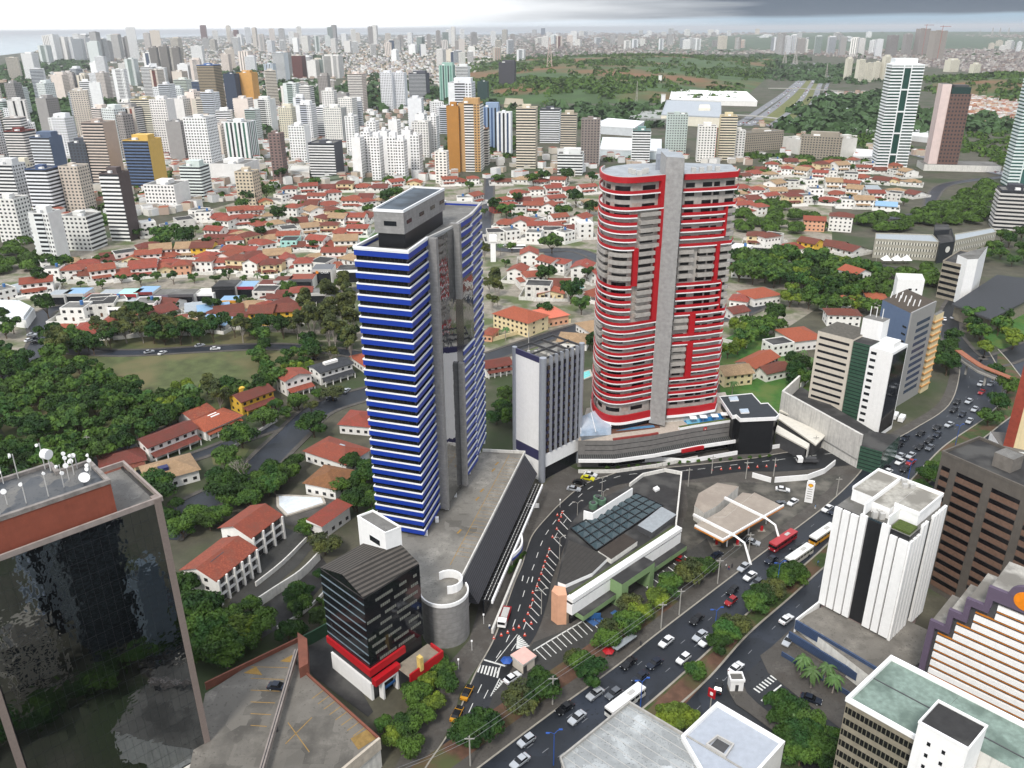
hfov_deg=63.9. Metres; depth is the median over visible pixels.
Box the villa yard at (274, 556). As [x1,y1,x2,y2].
[229,527,313,603]
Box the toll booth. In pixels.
[727,671,744,690]
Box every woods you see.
[0,35,1015,136]
[458,52,1023,103]
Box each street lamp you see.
[535,587,547,613]
[546,728,562,764]
[635,677,649,706]
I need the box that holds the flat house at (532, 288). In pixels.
[519,279,554,301]
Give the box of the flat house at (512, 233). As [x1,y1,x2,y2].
[499,225,521,243]
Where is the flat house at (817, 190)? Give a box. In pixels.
[804,185,825,197]
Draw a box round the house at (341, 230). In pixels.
[328,227,348,237]
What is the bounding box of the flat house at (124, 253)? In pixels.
[112,247,136,263]
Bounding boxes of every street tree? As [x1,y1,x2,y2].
[138,467,175,487]
[151,482,178,506]
[163,506,181,521]
[166,512,196,537]
[167,496,184,508]
[176,571,200,593]
[179,523,195,533]
[180,589,224,617]
[182,504,208,514]
[185,607,228,652]
[191,648,201,662]
[194,508,223,530]
[194,644,215,662]
[198,623,251,657]
[203,470,241,496]
[204,466,224,482]
[206,651,244,668]
[209,503,232,523]
[211,444,242,465]
[215,491,235,504]
[218,420,260,447]
[219,613,257,636]
[223,603,244,616]
[224,459,250,472]
[232,488,262,506]
[235,472,250,481]
[236,478,264,503]
[238,594,262,610]
[240,606,278,643]
[241,626,262,650]
[246,406,278,425]
[250,470,267,479]
[256,472,279,495]
[258,460,280,474]
[261,458,278,465]
[261,470,287,494]
[266,398,283,408]
[274,619,304,641]
[278,406,292,418]
[278,460,300,481]
[282,453,305,466]
[282,583,309,604]
[287,393,309,409]
[287,580,306,592]
[287,594,313,618]
[293,517,313,535]
[294,410,327,437]
[302,622,309,633]
[303,400,318,410]
[303,584,315,593]
[307,531,343,554]
[308,605,325,625]
[310,388,326,398]
[312,568,320,577]
[320,385,344,400]
[329,477,351,491]
[338,451,361,467]
[340,486,369,511]
[345,476,362,489]
[348,497,363,512]
[350,463,373,482]
[355,459,371,464]
[359,483,373,492]
[360,475,370,482]
[363,490,376,508]
[373,713,392,732]
[381,725,402,746]
[390,711,422,735]
[395,732,425,759]
[400,680,432,705]
[405,701,436,724]
[417,670,437,684]
[419,690,446,709]
[430,653,457,675]
[434,670,458,693]
[446,716,481,748]
[461,706,505,742]
[485,410,501,423]
[491,398,511,407]
[494,403,511,412]
[496,385,511,399]
[500,406,512,425]
[501,677,538,715]
[523,674,562,704]
[527,664,556,678]
[563,648,579,668]
[566,649,590,667]
[573,654,608,688]
[590,627,621,647]
[597,618,626,637]
[613,610,645,635]
[615,592,643,610]
[627,602,653,619]
[646,586,670,608]
[655,703,664,711]
[655,711,685,729]
[656,571,682,597]
[660,701,696,729]
[673,556,704,584]
[681,702,699,726]
[683,660,706,680]
[690,556,717,573]
[705,632,733,654]
[712,617,741,639]
[717,612,753,632]
[741,589,770,613]
[748,583,777,603]
[761,578,786,598]
[762,688,799,715]
[766,563,799,585]
[766,707,795,724]
[771,723,797,750]
[781,716,823,744]
[782,738,822,765]
[784,560,809,577]
[795,707,832,733]
[797,697,809,711]
[799,571,810,584]
[809,731,838,762]
[814,753,833,767]
[827,726,840,738]
[914,478,932,487]
[915,465,937,481]
[924,460,939,467]
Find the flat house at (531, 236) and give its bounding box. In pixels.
[516,228,543,244]
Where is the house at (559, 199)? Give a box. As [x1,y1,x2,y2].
[544,194,570,205]
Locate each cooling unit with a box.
[589,501,597,509]
[593,494,600,501]
[597,496,605,505]
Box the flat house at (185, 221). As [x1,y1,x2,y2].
[173,215,202,226]
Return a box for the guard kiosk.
[510,646,536,673]
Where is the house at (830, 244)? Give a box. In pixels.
[823,239,847,252]
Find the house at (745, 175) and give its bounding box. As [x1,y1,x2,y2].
[735,172,756,179]
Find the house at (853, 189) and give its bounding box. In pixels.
[844,184,864,196]
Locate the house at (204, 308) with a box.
[196,301,229,317]
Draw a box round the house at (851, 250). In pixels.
[830,242,872,257]
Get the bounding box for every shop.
[50,289,69,304]
[61,287,94,301]
[101,289,122,294]
[107,301,133,314]
[115,288,143,299]
[133,286,160,295]
[149,289,174,296]
[168,289,199,302]
[196,288,215,301]
[211,280,241,298]
[220,295,243,303]
[237,281,259,297]
[257,280,276,285]
[273,276,291,284]
[288,274,317,287]
[310,288,330,302]
[311,264,336,283]
[336,265,357,282]
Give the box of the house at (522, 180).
[511,176,531,184]
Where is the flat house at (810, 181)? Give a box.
[797,176,822,189]
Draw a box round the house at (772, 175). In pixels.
[760,171,783,178]
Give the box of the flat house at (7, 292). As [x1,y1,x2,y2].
[0,283,25,300]
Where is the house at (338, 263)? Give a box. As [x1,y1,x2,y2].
[333,261,343,272]
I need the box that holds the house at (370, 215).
[364,211,373,222]
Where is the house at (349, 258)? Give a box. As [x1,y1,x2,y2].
[338,253,355,264]
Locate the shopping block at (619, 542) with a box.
[551,468,686,624]
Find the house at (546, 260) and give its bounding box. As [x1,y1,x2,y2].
[529,254,559,275]
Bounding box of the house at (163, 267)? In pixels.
[152,262,172,278]
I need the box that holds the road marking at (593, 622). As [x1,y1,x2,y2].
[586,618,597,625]
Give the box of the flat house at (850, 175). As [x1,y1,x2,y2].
[841,171,857,179]
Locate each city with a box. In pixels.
[35,34,512,78]
[501,32,1023,72]
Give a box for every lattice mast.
[547,37,551,66]
[792,51,797,63]
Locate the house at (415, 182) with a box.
[403,178,425,187]
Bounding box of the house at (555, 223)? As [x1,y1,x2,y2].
[547,221,565,227]
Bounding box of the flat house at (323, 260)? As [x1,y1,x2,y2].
[301,256,336,272]
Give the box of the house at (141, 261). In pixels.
[127,258,158,266]
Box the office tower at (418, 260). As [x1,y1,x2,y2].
[352,186,486,535]
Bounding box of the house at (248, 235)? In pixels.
[237,231,261,245]
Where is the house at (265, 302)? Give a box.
[256,300,272,303]
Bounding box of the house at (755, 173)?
[741,170,762,176]
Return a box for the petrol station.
[693,483,783,564]
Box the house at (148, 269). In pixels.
[127,262,161,278]
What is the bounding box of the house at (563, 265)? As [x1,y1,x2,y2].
[554,258,571,275]
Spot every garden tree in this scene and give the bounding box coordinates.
[0,316,21,333]
[0,343,12,349]
[0,362,19,376]
[0,434,15,441]
[0,463,31,477]
[3,413,40,436]
[9,451,33,465]
[30,266,48,278]
[32,258,44,263]
[32,322,60,336]
[37,336,50,344]
[39,435,57,447]
[45,411,56,432]
[55,374,73,381]
[56,278,65,285]
[60,438,87,462]
[76,281,84,286]
[76,358,98,371]
[80,391,107,415]
[81,371,109,386]
[85,439,117,459]
[95,279,105,288]
[95,387,117,400]
[99,327,117,349]
[105,392,135,407]
[115,274,126,283]
[121,379,144,393]
[131,273,146,285]
[132,228,143,238]
[142,393,164,404]
[147,296,159,300]
[149,400,162,413]
[150,271,161,281]
[164,321,191,344]
[166,270,177,284]
[166,310,178,316]
[183,318,197,341]
[187,272,197,282]
[189,225,199,234]
[196,319,207,336]
[201,236,211,240]
[201,296,221,306]
[203,317,220,342]
[206,311,229,330]
[209,275,221,282]
[212,221,220,225]
[220,314,242,337]
[221,269,233,279]
[233,294,246,302]
[239,275,246,280]
[261,275,268,279]
[273,318,289,338]
[274,167,286,183]
[282,290,292,296]
[289,216,298,223]
[309,240,317,247]
[361,204,372,210]
[464,181,473,191]
[501,259,510,267]
[507,212,516,218]
[507,242,516,249]
[573,277,585,282]
[581,266,593,280]
[587,171,597,182]
[811,195,818,204]
[900,198,908,204]
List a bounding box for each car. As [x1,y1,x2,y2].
[143,349,154,353]
[210,346,220,349]
[266,680,289,690]
[326,396,336,400]
[449,705,463,722]
[460,684,473,700]
[503,671,521,684]
[509,752,530,767]
[517,732,535,748]
[555,700,574,715]
[566,485,580,491]
[567,709,586,725]
[572,478,586,485]
[580,474,594,481]
[583,471,597,477]
[585,686,604,700]
[605,686,621,700]
[620,656,636,670]
[631,670,648,682]
[645,656,663,669]
[658,635,674,648]
[673,555,685,561]
[675,651,690,664]
[689,613,704,625]
[692,629,707,641]
[698,635,707,647]
[710,551,723,559]
[714,679,723,694]
[724,594,737,606]
[726,584,738,595]
[728,661,744,670]
[737,536,752,544]
[737,561,750,571]
[743,571,757,581]
[747,537,760,545]
[750,577,762,584]
[764,554,778,564]
[775,485,789,492]
[775,500,786,505]
[778,613,793,624]
[781,634,791,647]
[787,498,798,505]
[789,542,802,550]
[800,692,822,705]
[821,504,833,512]
[828,507,834,515]
[894,458,905,464]
[895,452,905,458]
[900,434,910,440]
[900,464,909,471]
[905,458,915,465]
[906,451,915,458]
[915,443,924,449]
[916,430,925,436]
[924,437,934,443]
[925,444,934,450]
[932,423,942,429]
[932,430,941,436]
[944,421,953,427]
[949,406,958,412]
[953,398,960,404]
[958,410,966,416]
[964,398,972,403]
[965,417,973,423]
[971,406,978,411]
[977,389,985,394]
[987,380,994,385]
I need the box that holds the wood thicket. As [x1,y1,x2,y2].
[0,178,999,296]
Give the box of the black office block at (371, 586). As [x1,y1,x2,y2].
[320,510,443,700]
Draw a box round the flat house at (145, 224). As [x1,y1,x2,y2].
[138,218,155,238]
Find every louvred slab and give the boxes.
[872,233,939,260]
[952,228,995,253]
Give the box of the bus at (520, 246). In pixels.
[508,244,525,248]
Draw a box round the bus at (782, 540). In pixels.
[768,528,797,551]
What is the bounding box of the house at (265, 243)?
[253,239,276,248]
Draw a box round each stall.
[500,656,512,665]
[602,647,613,653]
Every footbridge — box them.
[768,88,843,91]
[955,350,1012,392]
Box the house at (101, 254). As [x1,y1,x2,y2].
[91,251,121,263]
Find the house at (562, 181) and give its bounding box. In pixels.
[548,176,569,186]
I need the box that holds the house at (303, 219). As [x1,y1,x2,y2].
[284,216,309,227]
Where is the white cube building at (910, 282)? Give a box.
[892,273,924,294]
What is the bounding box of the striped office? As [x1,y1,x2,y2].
[936,250,968,300]
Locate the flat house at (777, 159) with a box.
[763,157,783,163]
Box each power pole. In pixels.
[464,736,472,765]
[548,676,557,704]
[660,602,666,628]
[678,589,684,614]
[716,558,723,583]
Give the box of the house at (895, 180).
[890,177,900,184]
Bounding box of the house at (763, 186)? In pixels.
[745,184,766,192]
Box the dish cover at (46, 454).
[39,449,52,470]
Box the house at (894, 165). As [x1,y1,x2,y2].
[888,162,903,168]
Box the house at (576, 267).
[564,258,595,281]
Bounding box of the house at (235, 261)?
[218,254,254,273]
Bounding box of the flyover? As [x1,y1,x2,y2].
[733,114,777,118]
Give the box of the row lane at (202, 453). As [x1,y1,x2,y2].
[136,425,278,473]
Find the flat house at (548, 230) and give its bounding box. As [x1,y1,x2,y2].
[543,226,560,236]
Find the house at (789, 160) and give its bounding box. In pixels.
[782,158,798,165]
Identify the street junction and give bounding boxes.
[541,249,591,263]
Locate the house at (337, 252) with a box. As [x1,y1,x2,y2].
[320,247,348,261]
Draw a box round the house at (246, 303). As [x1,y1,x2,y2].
[233,300,264,310]
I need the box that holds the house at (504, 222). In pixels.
[491,218,512,227]
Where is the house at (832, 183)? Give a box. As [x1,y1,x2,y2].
[821,177,844,190]
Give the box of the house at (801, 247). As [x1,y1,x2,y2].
[781,242,805,252]
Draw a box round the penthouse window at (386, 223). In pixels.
[384,221,396,225]
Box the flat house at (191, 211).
[187,206,209,219]
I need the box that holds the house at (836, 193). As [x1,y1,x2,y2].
[823,190,844,197]
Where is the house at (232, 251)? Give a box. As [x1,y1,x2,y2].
[217,247,243,256]
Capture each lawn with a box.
[2,329,319,468]
[211,444,249,464]
[359,229,377,241]
[984,314,1023,348]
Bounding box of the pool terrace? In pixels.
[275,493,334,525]
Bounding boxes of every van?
[894,411,898,419]
[898,413,905,422]
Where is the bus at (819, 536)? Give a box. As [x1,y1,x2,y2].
[808,522,831,545]
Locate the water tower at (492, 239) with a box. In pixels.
[489,234,496,261]
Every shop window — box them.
[54,298,64,304]
[67,297,82,301]
[170,297,192,302]
[197,296,211,301]
[213,289,234,298]
[237,289,251,296]
[294,282,310,286]
[310,296,324,302]
[313,272,330,283]
[338,273,357,281]
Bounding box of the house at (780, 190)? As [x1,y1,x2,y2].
[767,187,788,198]
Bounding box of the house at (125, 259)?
[116,254,144,266]
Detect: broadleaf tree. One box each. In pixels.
[0,307,9,315]
[0,322,15,338]
[0,347,16,358]
[0,355,7,363]
[0,376,24,394]
[0,377,20,396]
[0,392,9,415]
[0,403,11,415]
[0,441,17,461]
[0,460,9,466]
[2,411,20,421]
[4,438,17,448]
[6,386,32,396]
[6,393,36,410]
[7,357,27,369]
[8,370,35,385]
[10,348,35,369]
[13,405,41,422]
[14,434,37,443]
[14,438,38,456]
[17,415,54,442]
[22,379,55,398]
[25,373,53,385]
[26,443,56,463]
[27,355,48,367]
[28,362,54,374]
[30,293,54,318]
[38,342,68,356]
[38,398,45,410]
[41,354,65,368]
[41,368,61,383]
[42,394,68,411]
[43,325,69,344]
[45,391,69,397]
[46,254,73,265]
[47,408,79,430]
[47,445,93,467]
[49,428,80,446]
[52,381,69,392]
[55,332,72,346]
[55,397,87,410]
[56,403,90,429]
[59,364,76,377]
[63,323,77,330]
[63,329,74,332]
[64,355,88,373]
[64,371,96,389]
[67,335,84,355]
[68,391,82,396]
[70,329,91,337]
[77,384,100,395]
[79,412,107,428]
[80,333,105,354]
[81,427,118,447]
[83,362,113,374]
[88,315,109,329]
[95,326,111,345]
[98,376,122,387]
[99,405,126,420]
[102,380,124,392]
[103,321,120,334]
[106,423,130,435]
[106,429,137,448]
[108,372,117,377]
[109,305,127,318]
[111,316,133,342]
[111,416,136,427]
[114,374,141,388]
[115,310,139,333]
[117,407,145,428]
[127,300,153,312]
[127,401,149,418]
[128,389,152,404]
[129,320,148,342]
[133,416,159,437]
[135,417,168,431]
[138,312,153,322]
[142,318,163,325]
[143,321,161,343]
[148,232,170,242]
[149,223,180,241]
[149,312,169,337]
[151,403,178,426]
[155,330,173,344]
[155,387,178,396]
[155,395,176,403]
[156,396,189,422]
[161,315,179,341]
[170,377,193,388]
[171,386,202,398]
[174,226,195,240]
[175,315,188,335]
[184,396,205,408]
[186,325,205,343]
[188,311,206,320]
[200,372,221,399]
[208,385,229,403]
[208,387,231,407]
[218,374,240,387]
[228,380,254,393]
[230,317,253,342]
[233,313,244,326]
[234,197,249,205]
[239,190,256,197]
[241,320,260,339]
[246,344,265,355]
[250,326,270,337]
[250,352,270,362]
[251,373,271,386]
[253,226,266,233]
[253,313,269,326]
[257,337,270,348]
[257,364,287,386]
[258,359,275,367]
[261,185,275,197]
[268,314,284,331]
[269,206,286,218]
[273,317,290,334]
[275,355,289,363]
[279,280,297,289]
[280,346,296,359]
[280,362,296,368]
[281,360,299,366]
[286,317,303,339]
[294,345,308,355]
[297,360,313,370]
[298,331,316,339]
[298,337,320,346]
[298,356,310,362]
[305,345,322,360]
[308,177,320,181]
[321,345,338,359]
[334,209,346,212]
[334,331,346,349]
[338,321,346,329]
[379,189,393,199]
[388,186,403,195]
[481,245,489,260]
[483,276,490,293]
[485,294,499,309]
[487,197,501,206]
[491,174,504,179]
[496,203,516,218]
[512,192,522,202]
[524,173,539,185]
[535,263,557,279]
[536,301,553,310]
[538,169,550,177]
[538,232,563,252]
[554,204,572,212]
[559,168,573,179]
[560,280,583,303]
[566,188,583,207]
[570,295,590,314]
[583,199,598,212]
[585,331,593,351]
[721,342,739,358]
[727,263,745,281]
[728,248,745,259]
[728,317,747,329]
[732,259,749,264]
[732,337,748,354]
[733,328,758,348]
[735,246,766,260]
[739,315,761,326]
[740,262,767,284]
[745,324,769,340]
[747,255,772,277]
[752,315,777,336]
[755,248,768,254]
[756,254,769,258]
[761,267,786,287]
[761,311,788,332]
[764,302,786,316]
[767,262,792,282]
[769,253,783,258]
[770,248,800,259]
[771,243,798,258]
[772,257,787,264]
[779,289,801,306]
[783,271,800,283]
[784,282,799,288]
[784,350,803,361]
[786,359,804,372]
[786,372,800,382]
[787,287,808,304]
[788,253,809,261]
[789,353,811,367]
[792,257,813,267]
[792,266,810,283]
[793,270,813,286]
[797,368,811,386]
[802,247,830,257]
[802,284,818,293]
[802,291,819,309]
[805,360,813,369]
[808,280,823,290]
[809,266,830,278]
[811,292,840,308]
[812,255,828,266]
[814,273,828,278]
[818,251,839,261]
[819,258,844,269]
[819,272,848,283]
[823,286,842,294]
[824,275,845,287]
[824,286,848,294]
[828,292,854,307]
[830,269,838,273]
[835,255,851,260]
[841,258,853,265]
[843,271,862,283]
[844,283,863,294]
[845,280,864,295]
[848,294,861,300]
[851,300,863,308]
[852,256,862,266]
[855,259,882,272]
[858,278,873,292]
[858,296,882,313]
[863,271,884,283]
[863,282,887,293]
[933,352,940,363]
[936,346,954,366]
[936,352,962,375]
[937,339,942,346]
[942,339,958,347]
[944,328,964,338]
[945,336,960,344]
[948,344,961,354]
[961,306,985,317]
[963,316,983,324]
[967,323,992,340]
[976,407,1004,426]
[977,248,996,258]
[977,339,993,354]
[983,362,1005,380]
[985,240,1004,248]
[986,392,1010,410]
[990,315,1013,335]
[994,247,1009,259]
[995,375,1019,393]
[996,229,1013,241]
[1000,327,1019,342]
[1001,307,1014,316]
[1002,232,1017,248]
[1005,332,1023,349]
[1006,254,1022,266]
[1013,226,1023,240]
[1014,241,1023,248]
[1016,248,1023,257]
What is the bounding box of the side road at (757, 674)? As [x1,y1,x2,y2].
[718,659,840,767]
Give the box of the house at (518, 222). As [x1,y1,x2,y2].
[509,215,528,234]
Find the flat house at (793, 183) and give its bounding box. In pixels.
[783,179,799,188]
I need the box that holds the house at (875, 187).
[864,185,881,192]
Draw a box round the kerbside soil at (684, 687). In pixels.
[647,638,738,714]
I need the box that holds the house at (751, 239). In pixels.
[742,231,772,247]
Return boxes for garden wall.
[234,418,277,445]
[255,537,306,586]
[257,551,319,605]
[277,592,322,628]
[493,319,570,340]
[722,338,746,347]
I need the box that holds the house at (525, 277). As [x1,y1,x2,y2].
[512,270,543,289]
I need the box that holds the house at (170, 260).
[158,258,180,263]
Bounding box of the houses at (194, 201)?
[0,60,1018,216]
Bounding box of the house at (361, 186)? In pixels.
[353,183,370,190]
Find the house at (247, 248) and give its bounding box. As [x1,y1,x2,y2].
[235,245,261,253]
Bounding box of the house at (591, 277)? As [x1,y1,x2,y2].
[579,268,595,285]
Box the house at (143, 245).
[134,241,159,249]
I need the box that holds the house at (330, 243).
[323,240,333,246]
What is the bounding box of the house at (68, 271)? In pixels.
[59,264,88,282]
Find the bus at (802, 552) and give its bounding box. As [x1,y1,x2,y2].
[784,542,813,562]
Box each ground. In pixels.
[0,33,1023,767]
[0,176,831,365]
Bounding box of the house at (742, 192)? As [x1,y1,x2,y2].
[734,190,748,197]
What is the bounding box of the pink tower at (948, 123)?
[916,83,1000,171]
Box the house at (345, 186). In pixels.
[335,180,355,192]
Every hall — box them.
[288,165,309,177]
[301,174,346,185]
[504,98,523,107]
[559,701,741,767]
[600,137,661,159]
[601,118,643,135]
[629,109,665,124]
[661,100,720,127]
[669,90,756,105]
[681,701,784,767]
[853,129,927,142]
[853,149,872,160]
[952,275,1023,329]
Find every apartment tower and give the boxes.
[0,99,7,117]
[0,111,8,153]
[0,121,8,156]
[0,157,31,206]
[0,193,33,242]
[3,106,9,116]
[3,115,28,130]
[3,127,35,166]
[4,80,24,99]
[5,57,22,78]
[7,97,31,121]
[18,157,32,167]
[20,52,40,78]
[22,86,32,112]
[24,164,67,211]
[27,119,35,130]
[28,204,70,256]
[29,68,45,97]
[29,130,66,165]
[35,94,60,130]
[36,80,56,97]
[37,45,53,62]
[41,35,49,44]
[47,34,62,60]
[48,113,55,130]
[50,72,70,98]
[51,112,77,154]
[58,162,97,211]
[59,37,70,59]
[62,210,107,250]
[65,70,76,89]
[67,137,93,183]
[68,42,73,58]
[68,89,73,115]
[69,66,82,87]
[69,88,92,136]
[71,38,87,59]
[76,73,88,87]
[78,34,88,59]
[79,79,92,107]
[81,118,123,182]
[85,37,89,59]
[86,41,101,61]
[88,71,98,81]
[89,31,103,55]
[89,61,96,72]
[89,81,103,106]
[91,104,106,118]
[94,56,109,75]
[95,71,113,98]
[99,166,140,240]
[101,38,110,61]
[101,104,125,157]
[107,40,113,60]
[110,34,124,58]
[110,77,116,96]
[111,68,131,101]
[116,111,135,157]
[118,62,125,68]
[118,99,130,105]
[121,37,127,57]
[121,103,145,132]
[122,105,138,133]
[122,133,167,187]
[124,36,129,57]
[124,58,141,85]
[125,26,139,58]
[130,96,154,136]
[140,65,154,97]
[142,52,150,64]
[143,178,190,204]
[148,46,160,66]
[149,30,161,55]
[149,96,176,152]
[150,68,164,86]
[152,86,159,97]
[157,67,168,81]
[158,45,172,83]
[158,82,176,97]
[165,119,188,160]
[169,48,183,70]
[170,37,183,55]
[171,46,181,70]
[171,70,187,79]
[173,77,192,93]
[174,95,192,119]
[175,85,183,95]
[177,63,188,78]
[179,159,212,201]
[182,114,221,168]
[184,89,201,112]
[187,64,191,78]
[189,58,201,80]
[190,45,205,63]
[191,80,199,90]
[191,97,203,114]
[196,63,226,106]
[200,90,220,114]
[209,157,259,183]
[215,107,233,121]
[217,119,226,128]
[217,125,227,157]
[220,53,232,71]
[223,72,241,112]
[223,118,259,158]
[224,48,235,67]
[232,37,241,53]
[232,96,253,119]
[234,167,262,205]
[238,50,252,70]
[238,70,259,104]
[244,55,256,69]
[244,107,263,138]
[253,96,278,132]
[258,34,265,50]
[263,63,277,82]
[264,69,279,104]
[266,40,275,52]
[268,130,288,183]
[272,52,289,81]
[278,103,296,137]
[279,40,285,50]
[280,86,284,103]
[282,51,292,75]
[282,81,299,103]
[288,122,310,162]
[291,54,307,77]
[292,37,299,51]
[293,94,304,105]
[295,100,318,137]
[297,81,307,85]
[299,85,314,102]
[301,36,310,52]
[305,55,312,76]
[307,60,319,77]
[308,139,344,176]
[314,36,320,52]
[316,105,326,136]
[317,73,330,103]
[319,59,323,72]
[321,87,337,105]
[322,54,331,77]
[323,104,346,140]
[330,38,337,52]
[330,54,344,77]
[330,80,334,89]
[337,91,349,100]
[338,96,358,125]
[344,41,351,52]
[344,113,358,154]
[347,71,367,112]
[351,133,366,177]
[352,41,358,53]
[357,97,363,126]
[360,127,372,171]
[366,118,379,131]
[370,44,376,55]
[370,132,384,179]
[378,127,390,172]
[380,70,394,109]
[384,42,391,55]
[386,132,396,178]
[388,39,393,49]
[388,118,400,134]
[391,49,398,60]
[393,71,407,107]
[394,38,401,52]
[394,135,408,180]
[401,126,413,168]
[407,95,423,127]
[408,44,417,54]
[408,70,429,96]
[409,132,423,174]
[411,119,432,156]
[415,112,426,119]
[416,36,424,53]
[419,44,425,55]
[427,113,439,151]
[429,100,443,114]
[434,148,449,182]
[436,49,445,65]
[436,105,446,133]
[439,62,454,99]
[441,40,447,48]
[446,49,454,61]
[446,102,461,171]
[448,77,475,104]
[450,51,453,61]
[453,50,461,63]
[455,40,458,49]
[456,64,469,76]
[458,39,464,51]
[458,52,465,63]
[458,97,484,171]
[467,51,473,62]
[468,46,474,55]
[477,80,488,99]
[483,102,499,147]
[483,125,489,164]
[493,47,500,61]
[495,40,500,47]
[497,110,512,153]
[499,60,515,85]
[506,39,513,53]
[516,104,537,168]
[517,49,525,60]
[535,37,541,46]
[540,106,560,142]
[541,36,548,48]
[549,35,555,46]
[556,36,561,47]
[557,147,583,174]
[560,110,577,147]
[567,35,572,45]
[571,31,576,44]
[575,39,581,47]
[581,116,600,166]
[591,148,739,428]
[594,37,600,46]
[610,34,614,46]
[617,35,623,46]
[623,40,630,49]
[631,126,650,162]
[632,39,638,47]
[639,39,644,45]
[658,38,663,49]
[665,111,688,153]
[666,35,673,45]
[679,38,687,47]
[682,39,690,48]
[692,38,700,49]
[695,122,717,161]
[712,40,717,46]
[716,112,737,159]
[717,36,727,48]
[734,37,741,48]
[734,127,745,156]
[741,40,745,47]
[770,37,775,50]
[775,32,785,54]
[783,36,791,54]
[791,34,797,52]
[797,38,805,52]
[804,38,808,51]
[813,35,822,53]
[826,36,836,53]
[838,36,846,54]
[843,57,853,79]
[849,37,858,55]
[854,59,865,82]
[858,38,865,54]
[863,62,873,81]
[868,40,875,53]
[871,61,881,79]
[873,39,883,56]
[879,55,891,79]
[884,35,898,57]
[900,33,913,54]
[912,28,930,55]
[925,30,947,59]
[943,58,959,71]
[968,62,980,72]
[988,183,1023,230]
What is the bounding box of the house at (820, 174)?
[809,169,828,179]
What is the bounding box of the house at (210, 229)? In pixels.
[198,225,227,239]
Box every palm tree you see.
[181,383,194,389]
[501,327,510,340]
[727,381,738,392]
[792,653,813,674]
[800,664,822,687]
[817,661,837,682]
[824,673,845,692]
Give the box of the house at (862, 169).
[852,164,872,173]
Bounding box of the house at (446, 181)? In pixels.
[439,176,457,186]
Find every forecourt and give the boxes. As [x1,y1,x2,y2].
[395,466,582,767]
[477,448,850,673]
[680,475,842,557]
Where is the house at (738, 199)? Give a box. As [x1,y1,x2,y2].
[733,197,745,200]
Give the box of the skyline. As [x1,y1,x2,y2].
[42,25,1022,51]
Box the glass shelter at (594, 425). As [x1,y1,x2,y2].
[580,411,610,440]
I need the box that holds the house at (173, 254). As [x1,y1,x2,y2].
[159,250,184,259]
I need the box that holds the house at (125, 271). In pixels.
[112,267,143,282]
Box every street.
[3,288,358,378]
[66,344,361,355]
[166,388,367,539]
[442,448,849,744]
[481,177,596,260]
[484,305,765,359]
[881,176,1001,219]
[940,301,1023,365]
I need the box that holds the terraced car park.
[781,601,926,695]
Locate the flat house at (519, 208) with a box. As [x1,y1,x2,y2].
[509,204,528,215]
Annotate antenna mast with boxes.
[0,489,7,504]
[8,454,18,477]
[18,482,26,503]
[35,443,45,468]
[42,471,48,496]
[54,465,64,486]
[62,456,69,479]
[71,453,77,468]
[84,463,90,475]
[85,453,90,470]
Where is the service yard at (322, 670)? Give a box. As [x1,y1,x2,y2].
[308,637,372,716]
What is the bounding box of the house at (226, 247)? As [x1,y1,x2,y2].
[219,244,240,252]
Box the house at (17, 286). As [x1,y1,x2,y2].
[11,283,37,299]
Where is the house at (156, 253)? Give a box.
[133,248,161,259]
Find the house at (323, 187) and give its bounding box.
[318,184,335,191]
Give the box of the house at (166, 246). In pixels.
[148,242,171,258]
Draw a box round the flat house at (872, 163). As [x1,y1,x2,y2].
[854,161,875,167]
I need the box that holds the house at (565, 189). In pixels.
[562,186,575,193]
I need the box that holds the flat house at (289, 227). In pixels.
[278,224,303,237]
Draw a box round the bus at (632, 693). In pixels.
[604,682,645,716]
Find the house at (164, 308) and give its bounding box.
[147,302,185,314]
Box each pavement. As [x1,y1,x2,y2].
[0,286,358,377]
[65,343,361,357]
[91,424,171,460]
[135,424,282,478]
[168,386,366,540]
[452,367,958,767]
[480,178,596,261]
[483,307,765,357]
[760,604,856,727]
[888,176,1000,219]
[938,299,1023,366]
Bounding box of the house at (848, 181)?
[842,179,861,190]
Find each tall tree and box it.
[292,309,304,338]
[295,293,311,327]
[297,287,310,299]
[303,300,318,333]
[303,304,318,330]
[317,301,335,345]
[319,278,332,297]
[320,318,334,351]
[323,296,336,335]
[324,313,341,354]
[326,283,339,296]
[335,270,349,292]
[335,292,348,320]
[339,325,357,366]
[340,281,355,297]
[340,304,359,344]
[345,291,356,323]
[488,267,500,295]
[490,276,503,305]
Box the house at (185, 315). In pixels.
[174,314,188,317]
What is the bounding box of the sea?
[0,27,1023,54]
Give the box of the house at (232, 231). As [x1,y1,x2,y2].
[226,229,242,233]
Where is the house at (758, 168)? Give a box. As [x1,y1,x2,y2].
[744,166,766,171]
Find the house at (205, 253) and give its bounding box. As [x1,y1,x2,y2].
[192,251,219,264]
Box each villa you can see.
[61,323,77,327]
[96,447,146,473]
[136,420,201,461]
[138,453,200,486]
[179,403,215,422]
[180,536,260,604]
[193,407,242,440]
[204,234,236,238]
[218,503,285,555]
[229,383,275,414]
[239,209,264,214]
[277,367,314,395]
[302,464,353,498]
[303,436,369,469]
[306,498,352,537]
[307,356,355,386]
[337,410,369,435]
[349,353,364,372]
[483,327,499,341]
[483,357,511,378]
[488,201,517,213]
[492,306,549,336]
[533,306,569,326]
[556,332,588,350]
[575,320,593,333]
[716,363,754,386]
[722,304,750,318]
[728,294,749,305]
[731,263,754,278]
[735,349,780,379]
[736,287,780,306]
[755,232,781,247]
[757,361,788,381]
[761,336,794,355]
[774,326,817,350]
[803,215,826,231]
[819,295,853,309]
[822,308,862,326]
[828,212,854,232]
[837,264,870,278]
[862,290,886,307]

